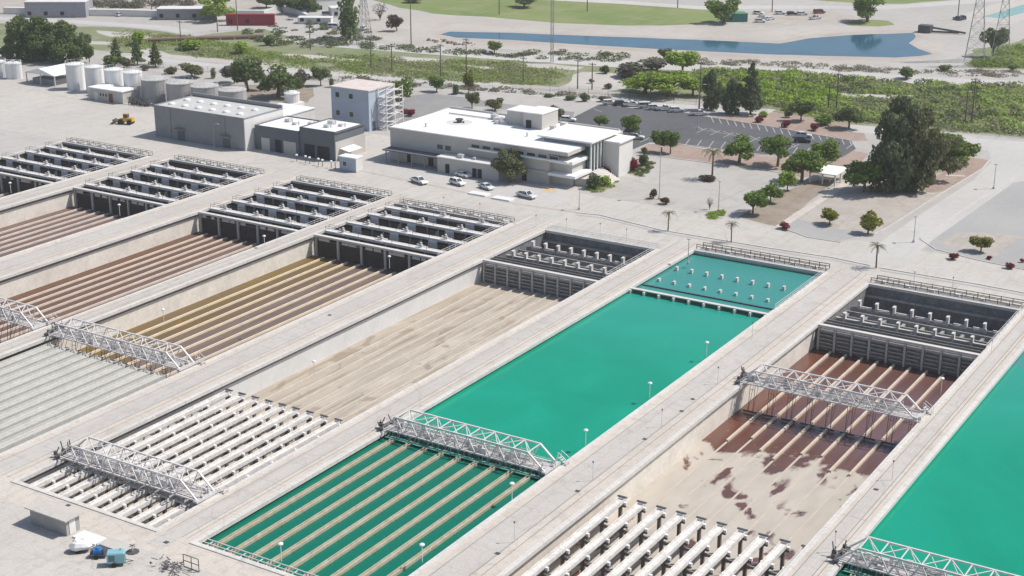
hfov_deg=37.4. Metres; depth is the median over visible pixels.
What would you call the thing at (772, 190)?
broadleaf tree
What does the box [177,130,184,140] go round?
door
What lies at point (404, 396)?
paving joint
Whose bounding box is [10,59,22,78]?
storage tank
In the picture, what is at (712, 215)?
island grass
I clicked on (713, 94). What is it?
pine tree
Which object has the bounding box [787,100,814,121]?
broadleaf tree
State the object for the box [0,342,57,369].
collection trough
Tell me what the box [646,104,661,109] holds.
parked car
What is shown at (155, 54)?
conifer tree
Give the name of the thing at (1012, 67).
shrub
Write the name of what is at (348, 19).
columnar tree
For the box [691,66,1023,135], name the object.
wash scrub
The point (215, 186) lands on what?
guard rail
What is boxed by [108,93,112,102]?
door
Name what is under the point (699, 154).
planting bed
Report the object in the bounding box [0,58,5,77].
storage tank
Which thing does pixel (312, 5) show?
broadleaf tree
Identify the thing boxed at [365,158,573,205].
office apron
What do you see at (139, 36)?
shrub
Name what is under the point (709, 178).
shrub
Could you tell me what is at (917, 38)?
pond margin
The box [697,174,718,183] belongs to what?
plaza island
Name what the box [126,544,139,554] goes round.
valve stand
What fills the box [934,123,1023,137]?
fence
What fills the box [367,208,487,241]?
mixer platform
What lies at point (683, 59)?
broadleaf tree
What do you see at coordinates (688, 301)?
baffle wall
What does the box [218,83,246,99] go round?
storage tank
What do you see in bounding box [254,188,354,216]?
mixer platform
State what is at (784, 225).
shrub
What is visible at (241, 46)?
shrub
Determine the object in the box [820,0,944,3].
lawn
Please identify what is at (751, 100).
conifer tree
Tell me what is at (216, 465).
collection trough
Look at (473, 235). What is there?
guard rail
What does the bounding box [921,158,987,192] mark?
red bed
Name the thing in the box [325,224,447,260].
mixer platform
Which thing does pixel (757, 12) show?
parked car
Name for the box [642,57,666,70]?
shrub
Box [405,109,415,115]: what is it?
shrub
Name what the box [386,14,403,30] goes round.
broadleaf tree
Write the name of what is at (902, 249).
side road
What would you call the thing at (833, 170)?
shelter
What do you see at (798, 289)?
guard rail
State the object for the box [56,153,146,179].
guard rail
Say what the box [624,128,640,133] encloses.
parked car
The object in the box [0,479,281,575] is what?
front apron
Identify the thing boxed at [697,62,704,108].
utility pole
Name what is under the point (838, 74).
utility pole
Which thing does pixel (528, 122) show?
door
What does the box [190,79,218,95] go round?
storage tank
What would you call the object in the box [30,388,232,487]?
collection trough
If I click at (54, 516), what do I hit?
store shed
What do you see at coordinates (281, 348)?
paving joint
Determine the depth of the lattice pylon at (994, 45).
539.56 m
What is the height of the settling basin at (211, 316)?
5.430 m
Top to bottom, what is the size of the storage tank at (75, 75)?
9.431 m
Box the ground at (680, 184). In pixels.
[0,0,1023,530]
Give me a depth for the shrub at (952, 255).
327.01 m
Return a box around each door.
[69,518,75,534]
[94,92,97,99]
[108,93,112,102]
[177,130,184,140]
[222,138,230,148]
[261,137,269,150]
[275,139,281,152]
[283,141,295,154]
[304,144,314,157]
[317,146,329,159]
[407,154,410,161]
[428,158,432,165]
[445,164,449,173]
[472,168,476,177]
[477,169,481,178]
[522,171,526,180]
[526,120,530,127]
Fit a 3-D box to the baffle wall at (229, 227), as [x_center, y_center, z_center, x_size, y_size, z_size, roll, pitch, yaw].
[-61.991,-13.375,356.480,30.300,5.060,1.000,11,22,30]
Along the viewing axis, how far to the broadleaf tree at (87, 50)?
545.58 m
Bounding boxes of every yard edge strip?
[31,89,148,113]
[360,171,575,212]
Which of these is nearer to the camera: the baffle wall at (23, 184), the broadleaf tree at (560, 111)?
the baffle wall at (23, 184)
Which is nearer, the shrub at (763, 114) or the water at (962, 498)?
the water at (962, 498)
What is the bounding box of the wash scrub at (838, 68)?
[696,57,1023,77]
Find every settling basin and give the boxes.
[0,141,150,198]
[0,158,261,259]
[0,180,389,345]
[0,202,513,456]
[10,229,658,531]
[189,249,827,575]
[497,282,1023,575]
[825,343,1023,575]
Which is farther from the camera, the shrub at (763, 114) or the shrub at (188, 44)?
the shrub at (188, 44)
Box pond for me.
[441,32,931,57]
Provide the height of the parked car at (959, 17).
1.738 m
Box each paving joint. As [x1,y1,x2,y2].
[0,195,408,352]
[0,196,403,351]
[4,194,400,345]
[4,217,533,459]
[8,221,551,476]
[8,222,543,472]
[167,241,678,530]
[174,242,684,533]
[183,244,689,536]
[188,245,692,537]
[429,270,839,575]
[449,273,847,575]
[470,273,860,575]
[481,274,866,575]
[792,320,1020,575]
[802,324,1023,575]
[812,332,1023,575]
[818,336,1023,575]
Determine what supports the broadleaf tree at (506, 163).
on the yard at (24, 108)
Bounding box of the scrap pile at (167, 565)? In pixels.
[150,554,200,575]
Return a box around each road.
[0,153,173,204]
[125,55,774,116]
[282,36,1023,86]
[555,0,1001,9]
[845,125,1023,148]
[859,134,1023,266]
[990,146,1023,160]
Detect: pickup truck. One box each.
[410,176,427,184]
[516,190,536,199]
[623,100,637,106]
[655,104,669,110]
[690,109,708,115]
[809,15,821,19]
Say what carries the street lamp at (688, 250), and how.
on the ground at (680, 184)
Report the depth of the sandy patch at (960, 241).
339.49 m
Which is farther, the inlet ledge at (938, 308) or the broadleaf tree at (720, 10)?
the broadleaf tree at (720, 10)
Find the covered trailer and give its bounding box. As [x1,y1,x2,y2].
[69,538,94,553]
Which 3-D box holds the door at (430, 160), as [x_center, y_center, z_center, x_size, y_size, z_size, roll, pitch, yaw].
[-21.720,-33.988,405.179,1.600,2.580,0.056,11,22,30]
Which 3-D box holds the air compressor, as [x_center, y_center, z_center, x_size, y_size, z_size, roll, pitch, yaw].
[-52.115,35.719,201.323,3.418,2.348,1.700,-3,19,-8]
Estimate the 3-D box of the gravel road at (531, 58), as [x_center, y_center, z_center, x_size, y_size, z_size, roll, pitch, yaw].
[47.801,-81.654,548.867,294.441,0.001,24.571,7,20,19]
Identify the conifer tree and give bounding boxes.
[110,38,121,59]
[130,38,146,64]
[148,41,162,66]
[740,61,766,114]
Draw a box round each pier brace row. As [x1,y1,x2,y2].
[44,410,298,522]
[528,520,777,575]
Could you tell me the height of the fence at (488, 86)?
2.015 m
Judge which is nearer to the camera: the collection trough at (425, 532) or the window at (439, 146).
the collection trough at (425, 532)
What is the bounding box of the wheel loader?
[112,113,134,124]
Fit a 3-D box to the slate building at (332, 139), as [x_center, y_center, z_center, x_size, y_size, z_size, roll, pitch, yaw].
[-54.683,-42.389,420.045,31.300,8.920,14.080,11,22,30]
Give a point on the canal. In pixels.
(1017, 10)
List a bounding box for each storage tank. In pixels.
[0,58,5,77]
[4,59,14,78]
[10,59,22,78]
[65,59,85,90]
[84,62,104,92]
[103,64,123,85]
[122,67,141,97]
[140,73,167,102]
[165,76,193,100]
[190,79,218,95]
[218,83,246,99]
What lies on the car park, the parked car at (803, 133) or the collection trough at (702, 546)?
the parked car at (803, 133)
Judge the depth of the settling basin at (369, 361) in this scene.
285.60 m
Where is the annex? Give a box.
[436,153,506,180]
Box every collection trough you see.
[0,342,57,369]
[0,345,69,377]
[0,349,80,385]
[0,352,92,394]
[0,355,104,402]
[0,358,116,412]
[0,362,128,421]
[0,365,141,431]
[0,368,153,440]
[0,372,166,452]
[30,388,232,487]
[45,392,245,492]
[58,395,259,497]
[72,399,272,501]
[86,403,285,506]
[101,407,299,511]
[116,410,313,516]
[131,414,327,522]
[147,418,342,527]
[211,433,400,547]
[228,438,416,553]
[246,442,433,559]
[264,447,449,565]
[281,451,466,572]
[304,456,483,575]
[330,460,501,575]
[359,465,518,575]
[387,470,536,575]
[521,495,627,575]
[550,500,646,575]
[578,505,666,575]
[606,511,686,575]
[634,516,706,575]
[663,521,726,575]
[691,527,747,575]
[719,533,768,575]
[748,538,790,575]
[776,544,805,575]
[849,565,862,575]
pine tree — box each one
[1,14,32,59]
[18,15,59,61]
[44,19,82,62]
[701,68,722,110]
[719,77,742,114]
[867,94,922,192]
[902,105,950,192]
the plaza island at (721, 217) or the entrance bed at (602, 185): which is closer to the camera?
the plaza island at (721, 217)
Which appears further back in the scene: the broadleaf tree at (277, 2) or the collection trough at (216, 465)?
the broadleaf tree at (277, 2)
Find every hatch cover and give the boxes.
[468,190,490,196]
[491,195,514,201]
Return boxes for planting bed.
[217,83,313,101]
[640,144,867,176]
[716,112,867,140]
[739,178,838,225]
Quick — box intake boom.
[918,24,965,33]
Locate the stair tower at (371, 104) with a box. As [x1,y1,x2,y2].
[330,79,403,131]
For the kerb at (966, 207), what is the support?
on the side road at (902, 249)
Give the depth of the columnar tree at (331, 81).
505.65 m
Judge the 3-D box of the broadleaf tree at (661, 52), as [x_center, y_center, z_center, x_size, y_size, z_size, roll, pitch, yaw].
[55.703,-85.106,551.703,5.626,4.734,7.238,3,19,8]
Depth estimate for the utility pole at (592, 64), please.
501.07 m
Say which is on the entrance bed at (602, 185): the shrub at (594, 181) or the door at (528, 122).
the shrub at (594, 181)
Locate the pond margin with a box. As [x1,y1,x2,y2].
[432,30,938,60]
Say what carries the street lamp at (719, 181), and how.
on the plaza island at (721, 217)
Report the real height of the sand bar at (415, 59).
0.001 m
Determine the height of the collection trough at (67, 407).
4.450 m
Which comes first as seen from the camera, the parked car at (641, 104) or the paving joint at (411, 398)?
the paving joint at (411, 398)
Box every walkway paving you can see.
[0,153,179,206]
[0,172,300,276]
[0,194,411,353]
[0,216,559,481]
[157,241,698,542]
[417,268,874,575]
[787,312,1023,575]
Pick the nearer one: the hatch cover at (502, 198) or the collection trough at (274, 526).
the collection trough at (274, 526)
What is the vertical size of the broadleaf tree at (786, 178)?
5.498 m
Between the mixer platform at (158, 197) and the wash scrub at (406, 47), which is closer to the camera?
the mixer platform at (158, 197)
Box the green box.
[726,12,747,21]
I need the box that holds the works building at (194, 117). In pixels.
[154,92,282,150]
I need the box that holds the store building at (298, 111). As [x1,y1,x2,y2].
[278,103,314,118]
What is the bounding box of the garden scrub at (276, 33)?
[241,19,381,43]
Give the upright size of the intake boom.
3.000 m
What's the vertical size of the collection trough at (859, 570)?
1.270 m
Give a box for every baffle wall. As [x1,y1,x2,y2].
[0,172,53,192]
[73,187,165,216]
[199,211,297,243]
[314,234,434,271]
[483,256,604,297]
[629,284,772,316]
[816,319,983,377]
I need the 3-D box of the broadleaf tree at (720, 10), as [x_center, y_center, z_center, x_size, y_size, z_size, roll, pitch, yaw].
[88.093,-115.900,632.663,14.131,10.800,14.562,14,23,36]
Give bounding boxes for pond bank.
[357,13,943,63]
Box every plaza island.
[642,193,674,205]
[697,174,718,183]
[703,210,724,218]
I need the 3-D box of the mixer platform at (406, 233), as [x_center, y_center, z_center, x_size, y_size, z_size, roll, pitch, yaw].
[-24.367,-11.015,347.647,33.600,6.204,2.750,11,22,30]
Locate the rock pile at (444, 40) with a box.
[426,38,475,45]
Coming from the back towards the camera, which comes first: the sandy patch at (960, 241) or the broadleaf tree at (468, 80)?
the broadleaf tree at (468, 80)
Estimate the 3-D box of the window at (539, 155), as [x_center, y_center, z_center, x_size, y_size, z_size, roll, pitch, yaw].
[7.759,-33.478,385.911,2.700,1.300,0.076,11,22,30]
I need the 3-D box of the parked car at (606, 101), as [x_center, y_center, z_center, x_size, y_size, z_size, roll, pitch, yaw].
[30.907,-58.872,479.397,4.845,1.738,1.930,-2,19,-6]
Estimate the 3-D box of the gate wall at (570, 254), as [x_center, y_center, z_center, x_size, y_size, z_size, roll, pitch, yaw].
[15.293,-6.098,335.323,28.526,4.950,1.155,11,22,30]
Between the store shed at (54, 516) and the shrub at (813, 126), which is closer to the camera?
the store shed at (54, 516)
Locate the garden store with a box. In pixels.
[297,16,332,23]
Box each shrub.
[102,55,118,66]
[117,56,134,66]
[131,31,144,42]
[139,64,150,69]
[163,66,176,73]
[177,38,204,49]
[233,41,250,53]
[262,35,274,45]
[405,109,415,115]
[543,93,555,96]
[565,95,576,99]
[579,92,590,101]
[585,173,601,188]
[599,65,609,73]
[601,175,610,184]
[604,83,611,88]
[615,61,645,77]
[630,157,638,169]
[638,153,648,165]
[641,147,647,154]
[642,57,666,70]
[649,189,656,197]
[660,197,669,203]
[698,175,715,181]
[754,116,763,121]
[758,111,767,116]
[779,221,789,228]
[781,120,790,126]
[784,111,792,117]
[810,123,818,130]
[814,114,833,124]
[898,66,915,78]
[938,64,951,70]
[949,253,958,258]
[1005,262,1014,268]
[1008,64,1018,69]
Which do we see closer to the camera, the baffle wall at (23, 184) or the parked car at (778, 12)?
the baffle wall at (23, 184)
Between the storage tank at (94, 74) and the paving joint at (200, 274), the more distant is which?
the storage tank at (94, 74)
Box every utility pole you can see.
[178,21,181,51]
[306,19,311,49]
[367,38,373,67]
[388,45,392,69]
[410,0,411,44]
[437,44,441,76]
[463,39,468,71]
[521,57,526,80]
[574,60,581,88]
[590,63,595,89]
[647,72,654,99]
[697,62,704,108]
[825,83,833,107]
[836,72,842,109]
[964,88,972,119]
[971,78,980,121]
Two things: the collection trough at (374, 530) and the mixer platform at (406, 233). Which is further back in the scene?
the mixer platform at (406, 233)
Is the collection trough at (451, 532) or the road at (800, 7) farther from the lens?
the road at (800, 7)
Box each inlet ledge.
[543,239,640,258]
[866,294,1010,321]
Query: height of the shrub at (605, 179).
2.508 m
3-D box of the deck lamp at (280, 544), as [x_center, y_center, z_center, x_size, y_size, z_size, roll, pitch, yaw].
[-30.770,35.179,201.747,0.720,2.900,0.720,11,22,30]
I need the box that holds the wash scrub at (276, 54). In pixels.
[107,33,574,84]
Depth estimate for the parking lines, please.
436.79 m
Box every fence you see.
[128,60,766,111]
[512,82,767,107]
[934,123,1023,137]
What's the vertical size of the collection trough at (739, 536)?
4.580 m
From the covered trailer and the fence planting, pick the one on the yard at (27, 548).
the covered trailer
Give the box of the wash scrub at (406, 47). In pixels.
[265,36,667,63]
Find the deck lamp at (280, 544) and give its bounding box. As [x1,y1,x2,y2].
[278,542,282,561]
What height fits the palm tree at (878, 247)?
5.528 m
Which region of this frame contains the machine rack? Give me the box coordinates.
[127,97,150,106]
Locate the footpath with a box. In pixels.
[775,180,849,226]
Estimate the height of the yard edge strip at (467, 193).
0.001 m
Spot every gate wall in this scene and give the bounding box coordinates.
[506,249,619,278]
[526,240,625,267]
[657,278,769,301]
[675,266,785,290]
[835,310,993,350]
[850,299,999,336]
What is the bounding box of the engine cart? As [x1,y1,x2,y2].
[89,544,106,559]
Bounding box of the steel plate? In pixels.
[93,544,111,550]
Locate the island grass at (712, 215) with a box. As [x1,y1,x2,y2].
[705,209,726,218]
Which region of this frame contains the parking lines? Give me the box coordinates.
[595,109,854,152]
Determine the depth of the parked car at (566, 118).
455.74 m
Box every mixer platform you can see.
[0,162,67,184]
[2,152,91,177]
[25,146,114,171]
[45,142,133,164]
[85,179,178,206]
[108,172,201,199]
[131,166,224,191]
[150,160,242,184]
[210,203,310,236]
[232,195,331,224]
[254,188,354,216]
[273,182,371,208]
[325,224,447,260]
[346,216,467,250]
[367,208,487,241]
[385,201,502,232]
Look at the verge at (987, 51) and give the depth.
564.80 m
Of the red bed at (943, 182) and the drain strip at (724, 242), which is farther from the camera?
the red bed at (943, 182)
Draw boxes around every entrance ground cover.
[586,175,617,192]
[628,161,655,176]
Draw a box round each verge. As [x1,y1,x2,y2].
[788,219,871,240]
[964,39,1023,69]
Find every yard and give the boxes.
[0,0,264,16]
[0,78,1023,305]
[0,498,218,575]
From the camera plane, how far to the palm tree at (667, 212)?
346.48 m
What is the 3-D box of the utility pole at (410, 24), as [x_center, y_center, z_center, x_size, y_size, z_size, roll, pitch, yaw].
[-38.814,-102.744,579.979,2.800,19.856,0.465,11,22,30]
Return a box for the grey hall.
[156,6,213,19]
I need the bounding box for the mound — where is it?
[935,133,969,173]
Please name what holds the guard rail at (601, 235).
on the settling basin at (369, 361)
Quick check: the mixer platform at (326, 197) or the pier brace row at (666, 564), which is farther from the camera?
the mixer platform at (326, 197)
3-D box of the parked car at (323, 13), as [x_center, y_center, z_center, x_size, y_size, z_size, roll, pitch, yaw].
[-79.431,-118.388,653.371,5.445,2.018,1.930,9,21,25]
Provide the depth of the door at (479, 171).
392.34 m
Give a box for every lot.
[395,94,573,123]
[741,11,854,25]
[929,181,1023,268]
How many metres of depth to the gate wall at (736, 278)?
317.41 m
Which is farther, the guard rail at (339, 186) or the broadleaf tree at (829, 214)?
the guard rail at (339, 186)
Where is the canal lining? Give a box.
[951,0,1023,23]
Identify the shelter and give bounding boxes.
[809,165,846,185]
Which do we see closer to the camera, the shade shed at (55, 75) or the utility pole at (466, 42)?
the shade shed at (55, 75)
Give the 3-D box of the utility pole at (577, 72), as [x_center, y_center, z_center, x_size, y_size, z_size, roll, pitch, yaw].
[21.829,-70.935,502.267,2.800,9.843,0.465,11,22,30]
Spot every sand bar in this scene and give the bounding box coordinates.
[96,30,154,38]
[280,54,362,60]
[382,56,444,61]
[452,64,492,69]
[520,63,582,69]
[562,72,627,90]
[840,93,912,98]
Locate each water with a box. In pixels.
[202,254,817,575]
[836,351,1023,575]
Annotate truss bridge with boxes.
[0,297,58,342]
[44,318,205,376]
[53,436,228,506]
[377,409,568,479]
[735,364,933,445]
[831,536,1018,575]
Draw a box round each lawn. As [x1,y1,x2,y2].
[374,0,743,25]
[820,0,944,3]
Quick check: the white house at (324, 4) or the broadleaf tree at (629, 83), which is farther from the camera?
the white house at (324, 4)
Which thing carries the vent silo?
on the ground at (680, 184)
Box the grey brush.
[92,0,196,8]
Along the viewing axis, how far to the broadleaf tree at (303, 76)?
505.73 m
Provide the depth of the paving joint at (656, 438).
237.63 m
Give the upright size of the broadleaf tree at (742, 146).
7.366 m
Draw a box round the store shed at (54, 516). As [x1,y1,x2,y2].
[24,498,83,535]
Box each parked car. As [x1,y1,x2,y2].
[321,11,329,15]
[327,23,338,27]
[449,176,465,185]
[454,170,471,177]
[478,182,494,189]
[560,115,575,121]
[602,99,613,104]
[614,100,628,105]
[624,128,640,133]
[629,132,644,139]
[637,101,651,108]
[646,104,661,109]
[669,106,684,112]
[753,10,763,14]
[754,18,765,22]
[774,10,785,14]
[786,11,796,15]
[794,136,810,142]
[795,131,811,137]
[797,11,808,14]
[813,9,825,13]
[952,16,962,20]
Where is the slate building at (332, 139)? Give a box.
[255,116,365,160]
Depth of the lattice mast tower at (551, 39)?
546.65 m
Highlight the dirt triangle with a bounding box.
[778,157,985,241]
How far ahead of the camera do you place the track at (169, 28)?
631.65 m
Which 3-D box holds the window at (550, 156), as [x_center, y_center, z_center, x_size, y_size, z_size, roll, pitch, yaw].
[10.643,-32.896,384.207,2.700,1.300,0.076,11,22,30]
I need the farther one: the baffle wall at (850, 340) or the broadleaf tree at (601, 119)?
the broadleaf tree at (601, 119)
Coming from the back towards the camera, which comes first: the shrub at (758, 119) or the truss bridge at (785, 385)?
the shrub at (758, 119)
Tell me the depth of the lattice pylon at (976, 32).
548.36 m
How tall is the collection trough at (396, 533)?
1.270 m
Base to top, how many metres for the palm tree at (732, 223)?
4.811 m
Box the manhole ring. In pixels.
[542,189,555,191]
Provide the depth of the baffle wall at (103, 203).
378.99 m
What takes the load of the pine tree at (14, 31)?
on the ground at (680, 184)
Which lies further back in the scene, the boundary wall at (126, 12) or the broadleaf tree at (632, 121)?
the boundary wall at (126, 12)
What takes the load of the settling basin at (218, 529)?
in the ground at (680, 184)
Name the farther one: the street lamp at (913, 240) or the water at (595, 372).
the street lamp at (913, 240)
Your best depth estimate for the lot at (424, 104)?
480.08 m
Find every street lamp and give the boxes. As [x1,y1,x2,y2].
[658,146,662,198]
[687,238,690,263]
[717,180,721,210]
[912,216,917,242]
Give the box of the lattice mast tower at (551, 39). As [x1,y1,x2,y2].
[550,0,553,62]
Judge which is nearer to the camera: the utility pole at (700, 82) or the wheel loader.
the wheel loader
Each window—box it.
[437,144,442,149]
[445,145,450,150]
[482,145,490,149]
[526,152,535,156]
[538,154,546,157]
[549,155,558,159]
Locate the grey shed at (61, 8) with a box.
[24,0,92,17]
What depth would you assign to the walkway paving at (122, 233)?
353.00 m
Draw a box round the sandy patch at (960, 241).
[938,232,1023,255]
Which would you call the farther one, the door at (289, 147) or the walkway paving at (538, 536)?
the door at (289, 147)
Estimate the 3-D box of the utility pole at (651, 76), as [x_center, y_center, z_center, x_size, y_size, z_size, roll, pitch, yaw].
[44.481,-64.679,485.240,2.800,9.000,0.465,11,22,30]
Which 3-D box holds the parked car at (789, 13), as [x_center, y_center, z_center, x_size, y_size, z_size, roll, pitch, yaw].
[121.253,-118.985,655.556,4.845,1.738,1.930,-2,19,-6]
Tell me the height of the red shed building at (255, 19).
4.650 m
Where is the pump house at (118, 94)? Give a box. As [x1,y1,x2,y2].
[87,83,137,103]
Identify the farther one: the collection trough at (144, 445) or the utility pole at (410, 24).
the utility pole at (410, 24)
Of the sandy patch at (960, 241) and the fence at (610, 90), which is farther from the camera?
the fence at (610, 90)
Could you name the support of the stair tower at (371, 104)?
on the ground at (680, 184)
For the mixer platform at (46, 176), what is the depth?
398.28 m
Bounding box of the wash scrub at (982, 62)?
[970,43,1023,67]
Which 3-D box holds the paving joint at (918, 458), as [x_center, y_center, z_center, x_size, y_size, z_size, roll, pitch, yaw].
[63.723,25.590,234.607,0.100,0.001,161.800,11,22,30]
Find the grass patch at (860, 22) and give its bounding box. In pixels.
[844,19,893,25]
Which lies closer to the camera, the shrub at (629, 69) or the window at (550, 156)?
the window at (550, 156)
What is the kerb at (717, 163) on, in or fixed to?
on the ground at (680, 184)
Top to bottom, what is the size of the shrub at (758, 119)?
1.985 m
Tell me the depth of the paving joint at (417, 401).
252.64 m
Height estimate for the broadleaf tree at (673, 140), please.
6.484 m
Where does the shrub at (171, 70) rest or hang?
on the ground at (680, 184)
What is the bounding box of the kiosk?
[338,153,362,171]
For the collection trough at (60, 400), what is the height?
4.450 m
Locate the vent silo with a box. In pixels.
[281,88,303,105]
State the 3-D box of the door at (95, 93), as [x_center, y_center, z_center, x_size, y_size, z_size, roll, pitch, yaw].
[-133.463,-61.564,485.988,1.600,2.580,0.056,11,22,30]
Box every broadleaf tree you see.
[65,32,87,60]
[78,32,91,43]
[79,44,93,62]
[178,62,203,77]
[197,0,235,21]
[218,65,234,82]
[228,56,265,90]
[256,0,272,7]
[256,64,297,97]
[269,0,284,6]
[283,0,297,8]
[289,74,304,89]
[293,0,320,13]
[294,68,310,82]
[310,66,330,85]
[371,3,387,18]
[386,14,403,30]
[393,76,414,106]
[428,76,444,91]
[463,70,473,92]
[465,92,479,108]
[485,98,503,110]
[487,41,502,52]
[490,148,527,182]
[514,0,535,6]
[550,105,564,116]
[593,115,610,125]
[617,75,660,93]
[620,114,641,132]
[630,70,694,96]
[650,129,671,152]
[657,48,671,59]
[660,130,680,153]
[663,50,700,69]
[677,76,708,95]
[704,0,741,22]
[723,133,754,162]
[743,190,771,213]
[758,135,791,166]
[760,181,784,202]
[778,171,797,190]
[781,149,827,181]
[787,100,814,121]
[810,137,842,163]
[820,207,839,224]
[833,105,866,128]
[842,160,886,191]
[853,0,885,21]
[859,210,883,233]
[862,160,891,188]
[918,136,963,174]
[928,132,981,162]
[969,235,994,251]
[979,27,1008,55]
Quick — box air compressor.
[106,548,133,567]
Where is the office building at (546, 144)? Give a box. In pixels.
[382,105,634,186]
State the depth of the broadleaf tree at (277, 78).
486.21 m
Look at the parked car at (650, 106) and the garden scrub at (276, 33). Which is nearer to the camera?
the parked car at (650, 106)
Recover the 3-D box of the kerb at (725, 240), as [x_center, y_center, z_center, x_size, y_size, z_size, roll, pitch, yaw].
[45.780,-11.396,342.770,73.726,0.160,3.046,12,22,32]
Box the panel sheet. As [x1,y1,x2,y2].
[72,530,106,544]
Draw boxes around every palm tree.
[661,210,676,230]
[704,147,725,174]
[724,221,739,242]
[870,242,886,267]
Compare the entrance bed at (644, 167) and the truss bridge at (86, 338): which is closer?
the truss bridge at (86, 338)
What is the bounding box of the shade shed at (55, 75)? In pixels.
[25,63,66,86]
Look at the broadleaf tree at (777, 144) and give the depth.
401.11 m
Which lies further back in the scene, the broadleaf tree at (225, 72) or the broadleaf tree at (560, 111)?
the broadleaf tree at (225, 72)
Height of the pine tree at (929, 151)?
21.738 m
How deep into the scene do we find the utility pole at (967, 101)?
449.07 m
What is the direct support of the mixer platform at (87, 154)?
in the settling basin at (3, 194)
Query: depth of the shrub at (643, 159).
404.73 m
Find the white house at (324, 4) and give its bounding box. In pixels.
[307,0,341,11]
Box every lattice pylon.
[356,0,373,44]
[964,0,984,61]
[989,0,1009,64]
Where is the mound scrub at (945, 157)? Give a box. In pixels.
[926,128,971,165]
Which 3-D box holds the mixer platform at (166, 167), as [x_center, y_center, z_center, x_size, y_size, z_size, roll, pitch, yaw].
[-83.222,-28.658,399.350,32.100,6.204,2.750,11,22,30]
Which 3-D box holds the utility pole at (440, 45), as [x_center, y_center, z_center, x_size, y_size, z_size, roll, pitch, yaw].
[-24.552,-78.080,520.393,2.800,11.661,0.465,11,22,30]
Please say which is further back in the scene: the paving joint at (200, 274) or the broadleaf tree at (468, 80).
the broadleaf tree at (468, 80)
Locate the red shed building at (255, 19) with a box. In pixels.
[225,13,274,25]
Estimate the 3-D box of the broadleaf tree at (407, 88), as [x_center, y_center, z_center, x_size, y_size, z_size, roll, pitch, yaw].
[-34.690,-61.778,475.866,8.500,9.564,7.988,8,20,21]
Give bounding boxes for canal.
[982,4,1023,18]
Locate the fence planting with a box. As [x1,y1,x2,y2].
[309,74,610,98]
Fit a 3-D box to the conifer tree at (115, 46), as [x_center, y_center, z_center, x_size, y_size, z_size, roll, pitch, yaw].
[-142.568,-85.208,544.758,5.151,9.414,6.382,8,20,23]
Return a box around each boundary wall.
[3,7,24,13]
[89,8,156,16]
[219,6,309,15]
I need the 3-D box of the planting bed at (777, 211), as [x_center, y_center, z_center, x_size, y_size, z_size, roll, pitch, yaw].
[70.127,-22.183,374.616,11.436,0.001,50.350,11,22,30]
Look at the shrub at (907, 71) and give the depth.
517.61 m
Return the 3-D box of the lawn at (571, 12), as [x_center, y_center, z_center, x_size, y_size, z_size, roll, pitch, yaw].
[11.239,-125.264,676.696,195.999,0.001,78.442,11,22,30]
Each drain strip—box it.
[576,215,870,267]
[880,270,1023,295]
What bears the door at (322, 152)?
in the slate building at (332, 139)
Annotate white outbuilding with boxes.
[328,5,346,17]
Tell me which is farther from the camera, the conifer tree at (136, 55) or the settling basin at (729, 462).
the conifer tree at (136, 55)
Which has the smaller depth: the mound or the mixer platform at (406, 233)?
the mixer platform at (406, 233)
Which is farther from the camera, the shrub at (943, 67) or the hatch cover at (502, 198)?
the shrub at (943, 67)
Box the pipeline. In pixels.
[146,34,265,42]
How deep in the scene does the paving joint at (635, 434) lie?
239.59 m
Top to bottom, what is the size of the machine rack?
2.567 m
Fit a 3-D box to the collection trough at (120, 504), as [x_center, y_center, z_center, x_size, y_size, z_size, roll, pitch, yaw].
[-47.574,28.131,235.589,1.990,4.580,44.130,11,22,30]
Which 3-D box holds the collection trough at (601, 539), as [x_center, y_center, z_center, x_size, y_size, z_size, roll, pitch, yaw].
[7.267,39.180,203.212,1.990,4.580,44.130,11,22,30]
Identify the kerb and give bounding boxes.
[576,212,870,265]
[649,144,790,155]
[651,155,780,172]
[712,117,850,140]
[780,160,989,242]
[880,267,1023,292]
[920,177,1014,237]
[920,239,1023,269]
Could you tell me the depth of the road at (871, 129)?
442.83 m
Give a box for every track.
[0,17,193,32]
[90,41,703,103]
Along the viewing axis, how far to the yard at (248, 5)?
682.96 m
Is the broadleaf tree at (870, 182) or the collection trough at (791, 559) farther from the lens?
the broadleaf tree at (870, 182)
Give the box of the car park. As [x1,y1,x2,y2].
[566,105,855,157]
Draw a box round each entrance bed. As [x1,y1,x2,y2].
[588,182,616,192]
[627,160,653,176]
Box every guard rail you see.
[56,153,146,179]
[66,137,152,155]
[169,171,258,201]
[174,154,262,173]
[296,175,390,195]
[301,193,386,229]
[400,198,514,222]
[438,219,509,253]
[547,225,655,245]
[606,245,655,274]
[696,242,829,270]
[774,268,824,309]
[871,275,1023,307]
[986,306,1021,346]
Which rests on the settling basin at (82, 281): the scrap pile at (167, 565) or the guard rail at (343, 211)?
the guard rail at (343, 211)
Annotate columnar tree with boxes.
[210,67,215,77]
[329,78,334,85]
[336,0,359,38]
[452,84,458,94]

